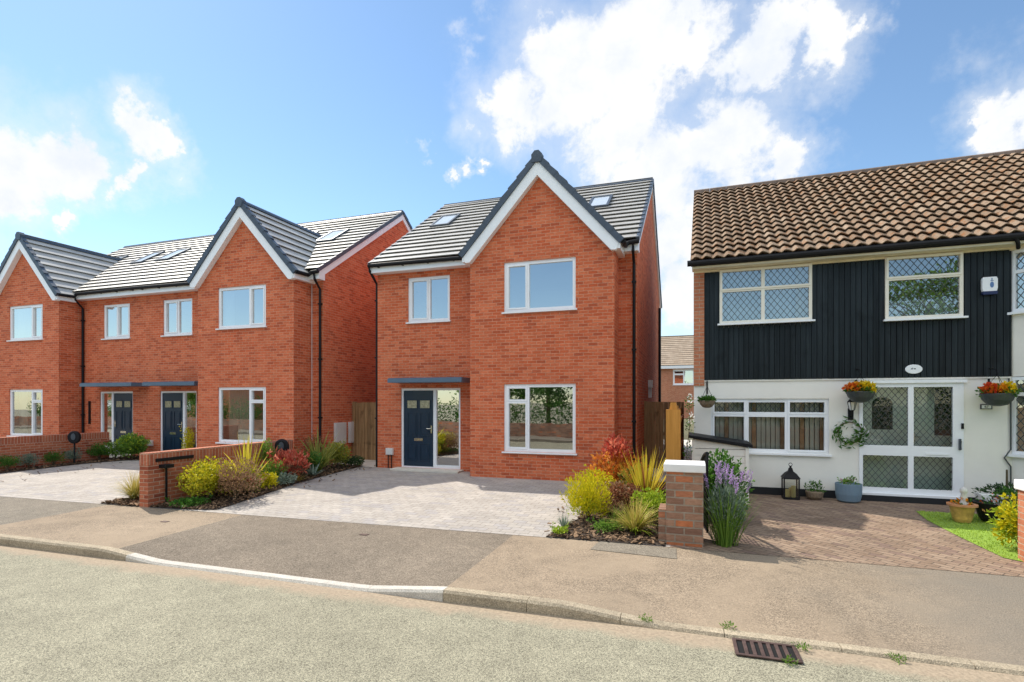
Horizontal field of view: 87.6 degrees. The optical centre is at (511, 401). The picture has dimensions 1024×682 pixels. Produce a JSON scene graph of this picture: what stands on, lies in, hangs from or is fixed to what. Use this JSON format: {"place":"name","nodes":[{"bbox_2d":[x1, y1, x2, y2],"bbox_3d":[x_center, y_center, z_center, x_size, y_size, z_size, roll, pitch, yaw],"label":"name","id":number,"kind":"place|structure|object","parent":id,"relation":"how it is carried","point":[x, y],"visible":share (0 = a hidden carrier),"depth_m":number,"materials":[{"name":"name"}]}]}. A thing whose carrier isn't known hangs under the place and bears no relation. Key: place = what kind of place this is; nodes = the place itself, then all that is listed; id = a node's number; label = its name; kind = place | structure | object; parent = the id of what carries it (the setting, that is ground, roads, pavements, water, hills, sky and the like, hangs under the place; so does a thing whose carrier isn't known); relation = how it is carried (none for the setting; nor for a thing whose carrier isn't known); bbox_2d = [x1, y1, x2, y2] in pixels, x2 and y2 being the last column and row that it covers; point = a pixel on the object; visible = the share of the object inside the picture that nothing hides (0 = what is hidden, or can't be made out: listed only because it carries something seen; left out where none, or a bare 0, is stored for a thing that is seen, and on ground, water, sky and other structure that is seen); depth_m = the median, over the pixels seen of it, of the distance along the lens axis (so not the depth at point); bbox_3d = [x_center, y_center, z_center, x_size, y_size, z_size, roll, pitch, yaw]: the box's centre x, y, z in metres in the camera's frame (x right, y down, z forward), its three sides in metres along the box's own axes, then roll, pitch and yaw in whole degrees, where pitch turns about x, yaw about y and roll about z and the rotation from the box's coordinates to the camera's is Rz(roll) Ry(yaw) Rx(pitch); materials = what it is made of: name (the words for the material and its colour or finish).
{"place":"outdoors","nodes":[
{"label":"outdoors","id":0,"kind":"place"},
{"bbox_2d":[0,457,138,506],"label":"driveway","id":1,"kind":"structure","parent":0,"point":[81,484],"depth_m":12.71,"materials":[{"name":"grey stone"}]},
{"bbox_2d":[0,455,138,481],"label":"bark mulch","id":2,"kind":"object","parent":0,"point":[78,461],"visible":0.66,"depth_m":16.05,"materials":[{"name":"wood"}]},
{"bbox_2d":[0,454,20,469],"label":"lavender tuft","id":3,"kind":"object","parent":2,"relation":"on","point":[8,462],"visible":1,"depth_m":14.55,"materials":[{"name":"plant"}]},
{"bbox_2d":[16,453,41,468],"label":"lavender tuft","id":4,"kind":"object","parent":2,"relation":"on","point":[29,458],"visible":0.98,"depth_m":14.99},
{"bbox_2d":[42,451,65,464],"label":"lavender tuft","id":5,"kind":"object","parent":2,"relation":"on","point":[56,457],"visible":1,"depth_m":15.56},
{"bbox_2d":[59,447,82,462],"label":"lavender tuft","id":6,"kind":"object","parent":2,"relation":"on","point":[70,453],"visible":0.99,"depth_m":16.03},
{"bbox_2d":[67,431,80,462],"bbox_3d":[-13.071,1.392,15.955,0.330,1.005,0.139,0,0,-11],"label":"ev charger","id":7,"kind":"object","parent":2,"relation":"on","point":[73,437],"visible":1,"depth_m":15.91,"materials":[{"name":"black plastic"}]},
{"bbox_2d":[86,442,108,459],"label":"lavender clump","id":8,"kind":"object","parent":2,"relation":"on","point":[97,452],"visible":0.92,"depth_m":16.75,"materials":[{"name":"plant"}]},
{"bbox_2d":[96,441,126,457],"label":"flowering shrub","id":9,"kind":"object","parent":2,"relation":"on","point":[112,451],"visible":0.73,"depth_m":16.89,"materials":[{"name":"plant"}]},
{"bbox_2d":[113,432,152,457],"bbox_3d":[-12.109,1.416,17.090,1.062,0.892,0.993,0,0,36],"label":"laurel","id":10,"kind":"object","parent":2,"relation":"on","point":[134,445],"visible":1,"depth_m":16.96,"materials":[{"name":"plant"}]},
{"bbox_2d":[101,497,138,506],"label":"bark mulch","id":11,"kind":"object","parent":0,"point":[128,501],"visible":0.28,"depth_m":10.20,"materials":[{"name":"wood"}]},
{"bbox_2d":[103,469,138,499],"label":"grass tuft","id":12,"kind":"object","parent":11,"relation":"on","point":[132,491],"visible":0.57,"depth_m":10.41,"materials":[{"name":"plant"}]},
{"bbox_2d":[111,463,375,509],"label":"bark mulch","id":13,"kind":"object","parent":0,"point":[216,502],"visible":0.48,"depth_m":10.87,"materials":[{"name":"wood"}]},
{"bbox_2d":[159,464,173,501],"bbox_3d":[-6.520,1.575,10.079,0.180,0.765,0.180,0,0,19],"label":"post light","id":14,"kind":"object","parent":13,"relation":"on","point":[166,466],"visible":0.97,"depth_m":10.07,"materials":[{"name":"black plastic"}]},
{"bbox_2d":[165,494,211,508],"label":"ground ivy","id":15,"kind":"object","parent":13,"relation":"on","point":[188,500],"visible":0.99,"depth_m":9.80,"materials":[{"name":"plant"}]},
{"bbox_2d":[175,456,242,498],"bbox_3d":[-5.878,1.498,10.417,1.194,0.885,1.172,0,0,24],"label":"euonymus shrub","id":16,"kind":"object","parent":13,"relation":"on","point":[205,472],"visible":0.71,"depth_m":10.20,"materials":[{"name":"plant"}]},
{"bbox_2d":[208,434,272,473],"bbox_3d":[-5.748,1.253,11.271,1.558,1.293,1.723,0,0,19],"label":"cordyline","id":17,"kind":"object","parent":13,"relation":"on","point":[246,454],"visible":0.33,"depth_m":11.32,"materials":[{"name":"plant"}]},
{"bbox_2d":[215,455,269,499],"bbox_3d":[-5.221,1.480,10.335,0.912,0.918,0.932,0,0,-39],"label":"heather shrub","id":18,"kind":"object","parent":13,"relation":"on","point":[232,482],"visible":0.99,"depth_m":10.26,"materials":[{"name":"plant"}]},
{"bbox_2d":[258,471,278,488],"bbox_3d":[-5.232,1.690,11.433,0.505,0.458,0.484,0,0,-5],"label":"golden mound","id":19,"kind":"object","parent":13,"relation":"on","point":[270,479],"visible":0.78,"depth_m":11.39,"materials":[{"name":"plant"}]},
{"bbox_2d":[259,437,279,465],"bbox_3d":[-5.637,1.363,12.401,0.405,1.082,0.536,0,0,26],"label":"dwarf conifer","id":20,"kind":"object","parent":13,"relation":"on","point":[268,447],"visible":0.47,"depth_m":12.34,"materials":[{"name":"plant"}]},
{"bbox_2d":[261,458,287,477],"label":"green perennial","id":21,"kind":"object","parent":13,"relation":"on","point":[272,466],"visible":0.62,"depth_m":11.97,"materials":[{"name":"plant"}]},
{"bbox_2d":[275,439,288,453],"bbox_3d":[-5.545,1.407,12.865,0.330,0.994,0.139,0,0,-11],"label":"ev charger","id":22,"kind":"object","parent":13,"relation":"on","point":[283,444],"visible":0.68,"depth_m":12.81,"materials":[{"name":"black plastic"}]},
{"bbox_2d":[260,446,311,478],"bbox_3d":[-5.300,1.476,12.488,1.103,0.850,1.170,0,0,-43],"label":"photinia","id":23,"kind":"object","parent":13,"relation":"on","point":[291,463],"visible":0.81,"depth_m":12.39,"materials":[{"name":"plant"}]},
{"bbox_2d":[276,471,297,484],"bbox_3d":[-5.085,1.725,12.015,0.504,0.366,0.595,0,0,-5],"label":"silver spurge","id":24,"kind":"object","parent":13,"relation":"on","point":[283,479],"visible":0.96,"depth_m":11.99,"materials":[{"name":"plant"}]},
{"bbox_2d":[292,451,325,471],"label":"green shrub","id":25,"kind":"object","parent":13,"relation":"on","point":[317,458],"visible":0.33,"depth_m":13.60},
{"bbox_2d":[293,424,346,471],"bbox_3d":[-5.110,1.218,13.846,1.876,1.268,1.948,0,0,-11],"label":"flax","id":26,"kind":"object","parent":13,"relation":"on","point":[327,456],"visible":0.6,"depth_m":13.98,"materials":[{"name":"plant"}]},
{"bbox_2d":[320,440,351,467],"bbox_3d":[-4.788,1.464,14.570,0.790,0.798,0.798,0,0,38],"label":"choisya","id":27,"kind":"object","parent":13,"relation":"on","point":[341,456],"visible":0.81,"depth_m":14.48,"materials":[{"name":"plant"}]},
{"bbox_2d":[342,455,364,466],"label":"dark groundcover","id":28,"kind":"object","parent":13,"relation":"on","point":[352,460],"visible":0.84,"depth_m":14.87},
{"bbox_2d":[333,460,375,466],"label":"path","id":29,"kind":"structure","parent":0,"point":[369,463],"depth_m":15.77,"materials":[{"name":"concrete"}]},
{"bbox_2d":[352,402,375,459],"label":"side gate","id":30,"kind":"structure","parent":29,"relation":"on","point":[364,421],"depth_m":16.68,"materials":[{"name":"wood"}]},
{"bbox_2d":[149,466,669,546],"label":"driveway","id":31,"kind":"structure","parent":0,"point":[463,501],"depth_m":10.16,"materials":[{"name":"grey stone"}]},
{"bbox_2d":[0,418,1018,629],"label":"ground","id":32,"kind":"structure","parent":0,"point":[686,431],"depth_m":9.09,"materials":[{"name":"concrete"}]},
{"bbox_2d":[0,432,108,470],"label":"garden wall","id":33,"kind":"structure","parent":32,"relation":"on","point":[39,445],"depth_m":15.63,"materials":[{"name":"brick"}]},
{"bbox_2d":[0,232,214,455],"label":"brick house","id":34,"kind":"structure","parent":32,"relation":"on","point":[72,338],"depth_m":18.59,"materials":[{"name":"brick"}]},
{"bbox_2d":[6,304,42,341],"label":"window","id":35,"kind":"structure","parent":34,"relation":"in","point":[26,322],"depth_m":18.79,"materials":[{"name":"white plastic"}]},
{"bbox_2d":[7,389,42,436],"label":"window","id":36,"kind":"structure","parent":34,"relation":"in","point":[34,401],"depth_m":18.68,"materials":[{"name":"white plastic"}]},
{"bbox_2d":[101,303,130,339],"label":"window","id":37,"kind":"structure","parent":34,"relation":"in","point":[116,316],"depth_m":18.32,"materials":[{"name":"white plastic"}]},
{"bbox_2d":[114,393,132,450],"bbox_3d":[-13.269,0.756,18.234,0.903,2.039,0.110,0,0,19],"label":"front door","id":38,"kind":"structure","parent":34,"relation":"in","point":[123,402],"depth_m":18.24,"materials":[{"name":"wood"}]},
{"bbox_2d":[130,251,165,263],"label":"roof window","id":39,"kind":"structure","parent":34,"relation":"in","point":[143,259],"depth_m":20.99,"materials":[{"name":"glass"}]},
{"bbox_2d":[154,248,191,260],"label":"roof window","id":40,"kind":"structure","parent":34,"relation":"in","point":[175,253],"depth_m":20.56,"materials":[{"name":"glass"}]},
{"bbox_2d":[179,425,196,448],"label":"shrub","id":41,"kind":"object","parent":32,"relation":"on","point":[186,443],"depth_m":16.26,"materials":[{"name":"plant"}]},
{"bbox_2d":[139,439,292,508],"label":"garden wall","id":42,"kind":"structure","parent":32,"relation":"on","point":[151,482],"depth_m":10.30,"materials":[{"name":"brick"}]},
{"bbox_2d":[135,197,412,462],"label":"brick house","id":43,"kind":"structure","parent":32,"relation":"on","point":[260,324],"depth_m":15.97,"materials":[{"name":"brick"}]},
{"bbox_2d":[163,393,182,450],"bbox_3d":[-11.116,0.756,17.501,0.903,2.039,0.110,0,0,19],"label":"front door","id":44,"kind":"structure","parent":43,"relation":"in","point":[172,402],"depth_m":17.51,"materials":[{"name":"wood"}]},
{"bbox_2d":[160,298,192,336],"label":"window","id":45,"kind":"structure","parent":43,"relation":"in","point":[177,312],"depth_m":17.41,"materials":[{"name":"white plastic"}]},
{"bbox_2d":[215,387,265,443],"bbox_3d":[-7.892,0.423,15.622,1.870,1.665,0.160,0,0,19],"label":"window","id":46,"kind":"structure","parent":43,"relation":"in","point":[251,389],"depth_m":15.55,"materials":[{"name":"white plastic"}]},
{"bbox_2d":[215,284,266,329],"bbox_3d":[-7.892,-2.737,15.622,1.870,1.245,0.160,0,0,19],"label":"window","id":47,"kind":"structure","parent":43,"relation":"in","point":[241,307],"depth_m":15.67,"materials":[{"name":"white plastic"}]},
{"bbox_2d":[316,228,349,242],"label":"roof window","id":48,"kind":"structure","parent":43,"relation":"in","point":[333,234],"depth_m":18.20,"materials":[{"name":"glass"}]},
{"bbox_2d":[390,467,463,472],"bbox_3d":[-2.281,1.907,14.245,2.000,0.185,0.400,0,0,19],"label":"doorstep","id":49,"kind":"object","parent":32,"relation":"on","point":[426,470],"visible":0.47,"depth_m":14.18,"materials":[{"name":"concrete"}]},
{"bbox_2d":[367,150,661,480],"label":"brick house","id":50,"kind":"structure","parent":32,"relation":"on","point":[518,329],"depth_m":13.11,"materials":[{"name":"brick"}]},
{"bbox_2d":[404,391,432,466],"bbox_3d":[-2.556,0.746,14.587,0.903,2.059,0.110,0,0,19],"label":"front door","id":51,"kind":"structure","parent":50,"relation":"in","point":[418,405],"depth_m":14.60,"materials":[{"name":"wood"}]},
{"bbox_2d":[406,275,450,323],"bbox_3d":[-2.248,-2.742,14.461,1.340,1.255,0.160,0,0,19],"label":"window","id":52,"kind":"structure","parent":50,"relation":"in","point":[429,297],"depth_m":14.47,"materials":[{"name":"white plastic"}]},
{"bbox_2d":[429,213,460,228],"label":"roof window","id":53,"kind":"structure","parent":50,"relation":"in","point":[444,220],"depth_m":17.01,"materials":[{"name":"glass"}]},
{"bbox_2d":[502,257,576,313],"bbox_3d":[0.649,-2.737,12.714,1.850,1.245,0.160,0,0,19],"label":"window","id":54,"kind":"structure","parent":50,"relation":"in","point":[546,285],"depth_m":12.75,"materials":[{"name":"white plastic"}]},
{"bbox_2d":[502,383,576,454],"bbox_3d":[0.649,0.423,12.714,1.850,1.665,0.160,0,0,19],"label":"window","id":55,"kind":"structure","parent":50,"relation":"in","point":[507,401],"depth_m":12.82,"materials":[{"name":"white plastic"}]},
{"bbox_2d":[589,194,612,209],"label":"roof window","id":56,"kind":"structure","parent":50,"relation":"in","point":[597,201],"depth_m":15.47,"materials":[{"name":"glass"}]},
{"bbox_2d":[666,402,683,459],"bbox_3d":[3.578,0.983,11.519,0.230,1.920,5.616,0,0,19],"label":"boundary fence","id":57,"kind":"object","parent":32,"relation":"on","point":[674,437],"visible":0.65,"depth_m":8.87,"materials":[{"name":"wood"}]},
{"bbox_2d":[661,335,693,417],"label":"distant house","id":58,"kind":"structure","parent":32,"relation":"on","point":[677,368],"depth_m":44.64,"materials":[{"name":"orange brick"}]},
{"bbox_2d":[673,369,693,384],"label":"window","id":59,"kind":"structure","parent":58,"relation":"in","point":[680,376],"depth_m":44.33,"materials":[{"name":"white plastic"}]},
{"bbox_2d":[658,460,705,549],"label":"gate pier","id":60,"kind":"structure","parent":32,"relation":"on","point":[680,517],"depth_m":7.20,"materials":[{"name":"brick"}]},
{"bbox_2d":[700,452,708,532],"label":"iron gate","id":61,"kind":"structure","parent":60,"relation":"attached to","point":[704,457],"depth_m":7.66,"materials":[{"name":"metal"}]},
{"bbox_2d":[687,149,1023,504],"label":"rendered house","id":62,"kind":"structure","parent":32,"relation":"on","point":[812,293],"depth_m":10.38,"materials":[{"name":"white paint"}]},
{"bbox_2d":[697,381,716,407],"bbox_3d":[3.966,-0.172,10.828,0.454,0.616,0.396,0,0,-32],"label":"hanging basket","id":63,"kind":"object","parent":62,"relation":"attached to","point":[708,401],"visible":1,"depth_m":10.74,"materials":[{"name":"wicker"}]},
{"bbox_2d":[717,263,814,325],"bbox_3d":[5.045,-2.117,10.667,1.760,1.145,0.160,0,0,20],"label":"window","id":64,"kind":"structure","parent":62,"relation":"in","point":[762,288],"depth_m":10.67,"materials":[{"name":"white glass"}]},
{"bbox_2d":[711,399,831,456],"bbox_3d":[5.140,0.513,10.739,2.230,1.125,0.160,0,0,20],"label":"window","id":65,"kind":"structure","parent":62,"relation":"in","point":[787,413],"depth_m":10.65,"materials":[{"name":"white plastic"}]},
{"bbox_2d":[831,416,869,448],"bbox_3d":[6.447,0.601,10.171,0.644,0.649,0.162,0,0,15],"label":"wreath","id":66,"kind":"object","parent":62,"relation":"attached to","point":[849,441],"visible":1,"depth_m":10.18,"materials":[{"name":"plant"}]},
{"bbox_2d":[847,399,856,419],"bbox_3d":[6.452,0.140,10.145,0.170,0.440,0.183,0,0,20],"label":"wall lamp","id":67,"kind":"object","parent":62,"relation":"attached to","point":[851,406],"visible":0.85,"depth_m":10.13,"materials":[{"name":"black metal"}]},
{"bbox_2d":[841,369,877,402],"bbox_3d":[6.465,-0.320,9.891,0.546,0.700,0.519,0,0,-29],"label":"hanging basket","id":68,"kind":"object","parent":62,"relation":"attached to","point":[861,391],"visible":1,"depth_m":9.79,"materials":[{"name":"black metal"}]},
{"bbox_2d":[883,251,968,321],"bbox_3d":[7.536,-2.087,9.775,1.270,1.205,0.160,0,0,20],"label":"window","id":69,"kind":"structure","parent":62,"relation":"in","point":[959,274],"depth_m":9.79,"materials":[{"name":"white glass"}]},
{"bbox_2d":[981,276,997,294],"bbox_3d":[8.445,-2.037,9.452,0.224,0.312,0.077,0,0,20],"label":"alarm box","id":70,"kind":"object","parent":62,"relation":"attached to","point":[989,285],"visible":1,"depth_m":9.43,"materials":[{"name":"white plastic"}]},
{"bbox_2d":[974,368,1023,405],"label":"hanging basket","id":71,"kind":"object","parent":62,"relation":"attached to","point":[1000,394],"visible":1,"depth_m":9.11,"materials":[{"name":"black metal"}]},
{"bbox_2d":[1005,377,1023,457],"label":"bay window","id":72,"kind":"structure","parent":62,"relation":"in","point":[1015,453],"depth_m":9.35,"materials":[{"name":"white plastic"}]},
{"bbox_2d":[1007,248,1023,314],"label":"window","id":73,"kind":"structure","parent":62,"relation":"in","point":[1015,310],"depth_m":9.36,"materials":[{"name":"white plastic"}]},
{"bbox_2d":[1014,479,1023,561],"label":"gate pier","id":74,"kind":"structure","parent":32,"relation":"on","point":[1019,484],"depth_m":6.48,"materials":[{"name":"orange brick"}]},
{"bbox_2d":[0,545,1023,681],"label":"road","id":75,"kind":"structure","parent":0,"point":[64,617],"depth_m":4.67,"materials":[{"name":"asphalt"}]},
{"bbox_2d":[0,534,1023,675],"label":"kerb","id":76,"kind":"structure","parent":75,"relation":"on","point":[532,604],"depth_m":5.36,"materials":[{"name":"concrete"}]},
{"bbox_2d":[732,637,802,663],"bbox_3d":[2.125,2.085,4.474,0.500,0.014,0.320,0,0,17],"label":"drain grate","id":77,"kind":"object","parent":75,"relation":"on","point":[761,649],"visible":0.96,"depth_m":4.47,"materials":[{"name":"metal"}]},
{"bbox_2d":[0,497,1023,665],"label":"pavement","id":78,"kind":"structure","parent":0,"point":[972,616],"depth_m":6.16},
{"bbox_2d":[591,541,676,558],"bbox_3d":[1.607,1.956,7.048,1.100,0.009,0.480,0,0,19],"label":"pavement patch","id":79,"kind":"object","parent":78,"relation":"on","point":[640,549],"visible":1,"depth_m":7.04,"materials":[{"name":"concrete"}]},
{"bbox_2d":[0,0,1023,335],"label":"sky","id":80,"kind":"structure","parent":0,"point":[123,123],"materials":[{"name":"blue"}]},
{"bbox_2d":[544,481,665,545],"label":"bark mulch","id":81,"kind":"object","parent":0,"point":[614,536],"visible":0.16,"depth_m":7.81,"materials":[{"name":"wood"}]},
{"bbox_2d":[559,469,611,519],"bbox_3d":[1.151,1.504,8.511,0.885,0.855,0.836,0,0,-11],"label":"golden shrub","id":82,"kind":"object","parent":81,"relation":"on","point":[586,501],"visible":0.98,"depth_m":8.39,"materials":[{"name":"plant"}]},
{"bbox_2d":[576,464,615,495],"bbox_3d":[1.565,1.510,9.555,0.706,0.804,0.792,0,0,40],"label":"golden spirea","id":83,"kind":"object","parent":81,"relation":"on","point":[604,478],"visible":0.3,"depth_m":9.50,"materials":[{"name":"plant"}]},
{"bbox_2d":[586,517,626,533],"bbox_3d":[1.422,1.834,7.932,0.562,0.217,0.513,0,0,-17],"label":"spreading thyme","id":84,"kind":"object","parent":81,"relation":"on","point":[606,524],"visible":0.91,"depth_m":7.88,"materials":[{"name":"plant"}]},
{"bbox_2d":[587,432,645,487],"bbox_3d":[1.998,1.236,10.232,1.171,1.322,1.224,0,0,13],"label":"red photinia","id":85,"kind":"object","parent":81,"relation":"on","point":[614,450],"visible":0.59,"depth_m":10.13,"materials":[{"name":"plant"}]},
{"bbox_2d":[594,480,647,511],"bbox_3d":[1.841,1.630,9.091,1.188,0.580,0.955,0,0,-2],"label":"heuchera","id":86,"kind":"object","parent":81,"relation":"on","point":[621,492],"visible":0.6,"depth_m":8.92,"materials":[{"name":"plant"}]},
{"bbox_2d":[607,460,654,487],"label":"shrub","id":87,"kind":"object","parent":81,"relation":"on","point":[622,478],"visible":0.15,"depth_m":9.76,"materials":[{"name":"plant"}]},
{"bbox_2d":[605,495,657,532],"bbox_3d":[1.760,1.619,7.838,1.065,0.598,1.068,0,0,19],"label":"variegated sedge","id":88,"kind":"object","parent":81,"relation":"on","point":[633,519],"visible":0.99,"depth_m":7.77,"materials":[{"name":"plant"}]},
{"bbox_2d":[617,444,665,492],"bbox_3d":[2.358,1.322,9.370,1.068,1.133,1.090,0,0,19],"label":"yellow flax","id":89,"kind":"object","parent":81,"relation":"on","point":[643,479],"visible":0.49,"depth_m":9.22,"materials":[{"name":"plant"}]},
{"bbox_2d":[630,486,665,520],"bbox_3d":[2.226,1.633,8.486,0.707,0.587,0.665,0,0,-27],"label":"lime euonymus","id":90,"kind":"object","parent":81,"relation":"on","point":[655,496],"visible":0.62,"depth_m":8.43,"materials":[{"name":"plant"}]},
{"bbox_2d":[594,497,624,517],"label":"bronze fern","id":91,"kind":"object","parent":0,"point":[612,506],"visible":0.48,"depth_m":8.62,"materials":[{"name":"plant"}]},
{"bbox_2d":[647,440,691,479],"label":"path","id":92,"kind":"structure","parent":0,"point":[685,458],"depth_m":16.50,"materials":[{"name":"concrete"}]},
{"bbox_2d":[644,401,683,468],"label":"side gate","id":93,"kind":"structure","parent":92,"relation":"on","point":[650,411],"depth_m":14.41,"materials":[{"name":"wood"}]},
{"bbox_2d":[670,494,1023,576],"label":"driveway","id":94,"kind":"structure","parent":0,"point":[884,533],"depth_m":7.57,"materials":[{"name":"brick"}]},
{"bbox_2d":[682,393,695,459],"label":"climbing plant","id":95,"kind":"object","parent":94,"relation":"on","point":[689,424],"visible":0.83,"depth_m":9.40,"materials":[{"name":"plant"}]},
{"bbox_2d":[689,432,752,503],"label":"garden wall","id":96,"kind":"structure","parent":94,"relation":"on","point":[738,449],"depth_m":10.05,"materials":[{"name":"white paint"}]},
{"bbox_2d":[703,461,759,547],"bbox_3d":[2.849,1.380,7.251,1.131,1.140,0.946,0,0,-37],"label":"lavender","id":97,"kind":"object","parent":94,"relation":"on","point":[725,515],"visible":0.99,"depth_m":7.13,"materials":[{"name":"plant"}]},
{"bbox_2d":[708,448,754,516],"bbox_3d":[3.269,1.323,8.344,0.931,1.199,0.823,0,0,34],"label":"bay shrub","id":98,"kind":"object","parent":94,"relation":"on","point":[712,476],"visible":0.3,"depth_m":8.24,"materials":[{"name":"plant"}]},
{"bbox_2d":[781,463,799,499],"bbox_3d":[5.374,1.533,10.310,0.304,0.690,0.304,0,0,19],"label":"lantern","id":99,"kind":"object","parent":94,"relation":"on","point":[792,492],"visible":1,"depth_m":10.24,"materials":[{"name":"black metal"}]},
{"bbox_2d":[804,478,826,499],"bbox_3d":[5.794,1.679,10.225,0.397,0.395,0.369,0,0,4],"label":"basket pot","id":100,"kind":"object","parent":94,"relation":"on","point":[812,493],"visible":1,"depth_m":10.16,"materials":[{"name":"wicker"}]},
{"bbox_2d":[835,475,862,502],"bbox_3d":[6.288,1.627,9.983,0.444,0.502,0.444,0,0,12],"label":"plant pot","id":101,"kind":"object","parent":94,"relation":"on","point":[847,490],"visible":1,"depth_m":9.84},
{"bbox_2d":[916,511,1020,560],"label":"lawn","id":102,"kind":"structure","parent":0,"point":[984,538],"depth_m":7.76,"materials":[{"name":"plant"}]},
{"bbox_2d":[946,497,978,522],"bbox_3d":[7.055,1.688,8.373,0.390,0.399,0.390,0,0,34],"label":"terracotta pot","id":103,"kind":"object","parent":102,"relation":"on","point":[961,513],"visible":0.94,"depth_m":8.28,"materials":[{"name":"ceramic"}]},
{"bbox_2d":[972,493,1014,522],"bbox_3d":[7.548,1.660,8.364,0.520,0.451,0.520,0,0,12],"label":"black planter","id":104,"kind":"object","parent":102,"relation":"on","point":[984,504],"visible":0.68,"depth_m":8.32,"materials":[{"name":"plastic"}]},
{"bbox_2d":[972,470,1017,499],"bbox_3d":[8.361,1.528,9.127,0.868,0.720,0.477,0,0,19],"label":"flowering plant","id":105,"kind":"object","parent":104,"relation":"in","point":[984,494],"visible":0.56,"depth_m":9.12,"materials":[{"name":"plant"}]},
{"bbox_2d":[985,492,1017,546],"bbox_3d":[6.527,1.532,6.900,0.671,0.791,0.670,0,0,-12],"label":"golden bush","id":106,"kind":"object","parent":102,"relation":"on","point":[1007,527],"visible":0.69,"depth_m":6.89,"materials":[{"name":"plant"}]},
{"bbox_2d":[989,485,1017,510],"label":"shrub","id":107,"kind":"object","parent":102,"relation":"on","point":[1008,491],"visible":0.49,"depth_m":8.53,"materials":[{"name":"plant"}]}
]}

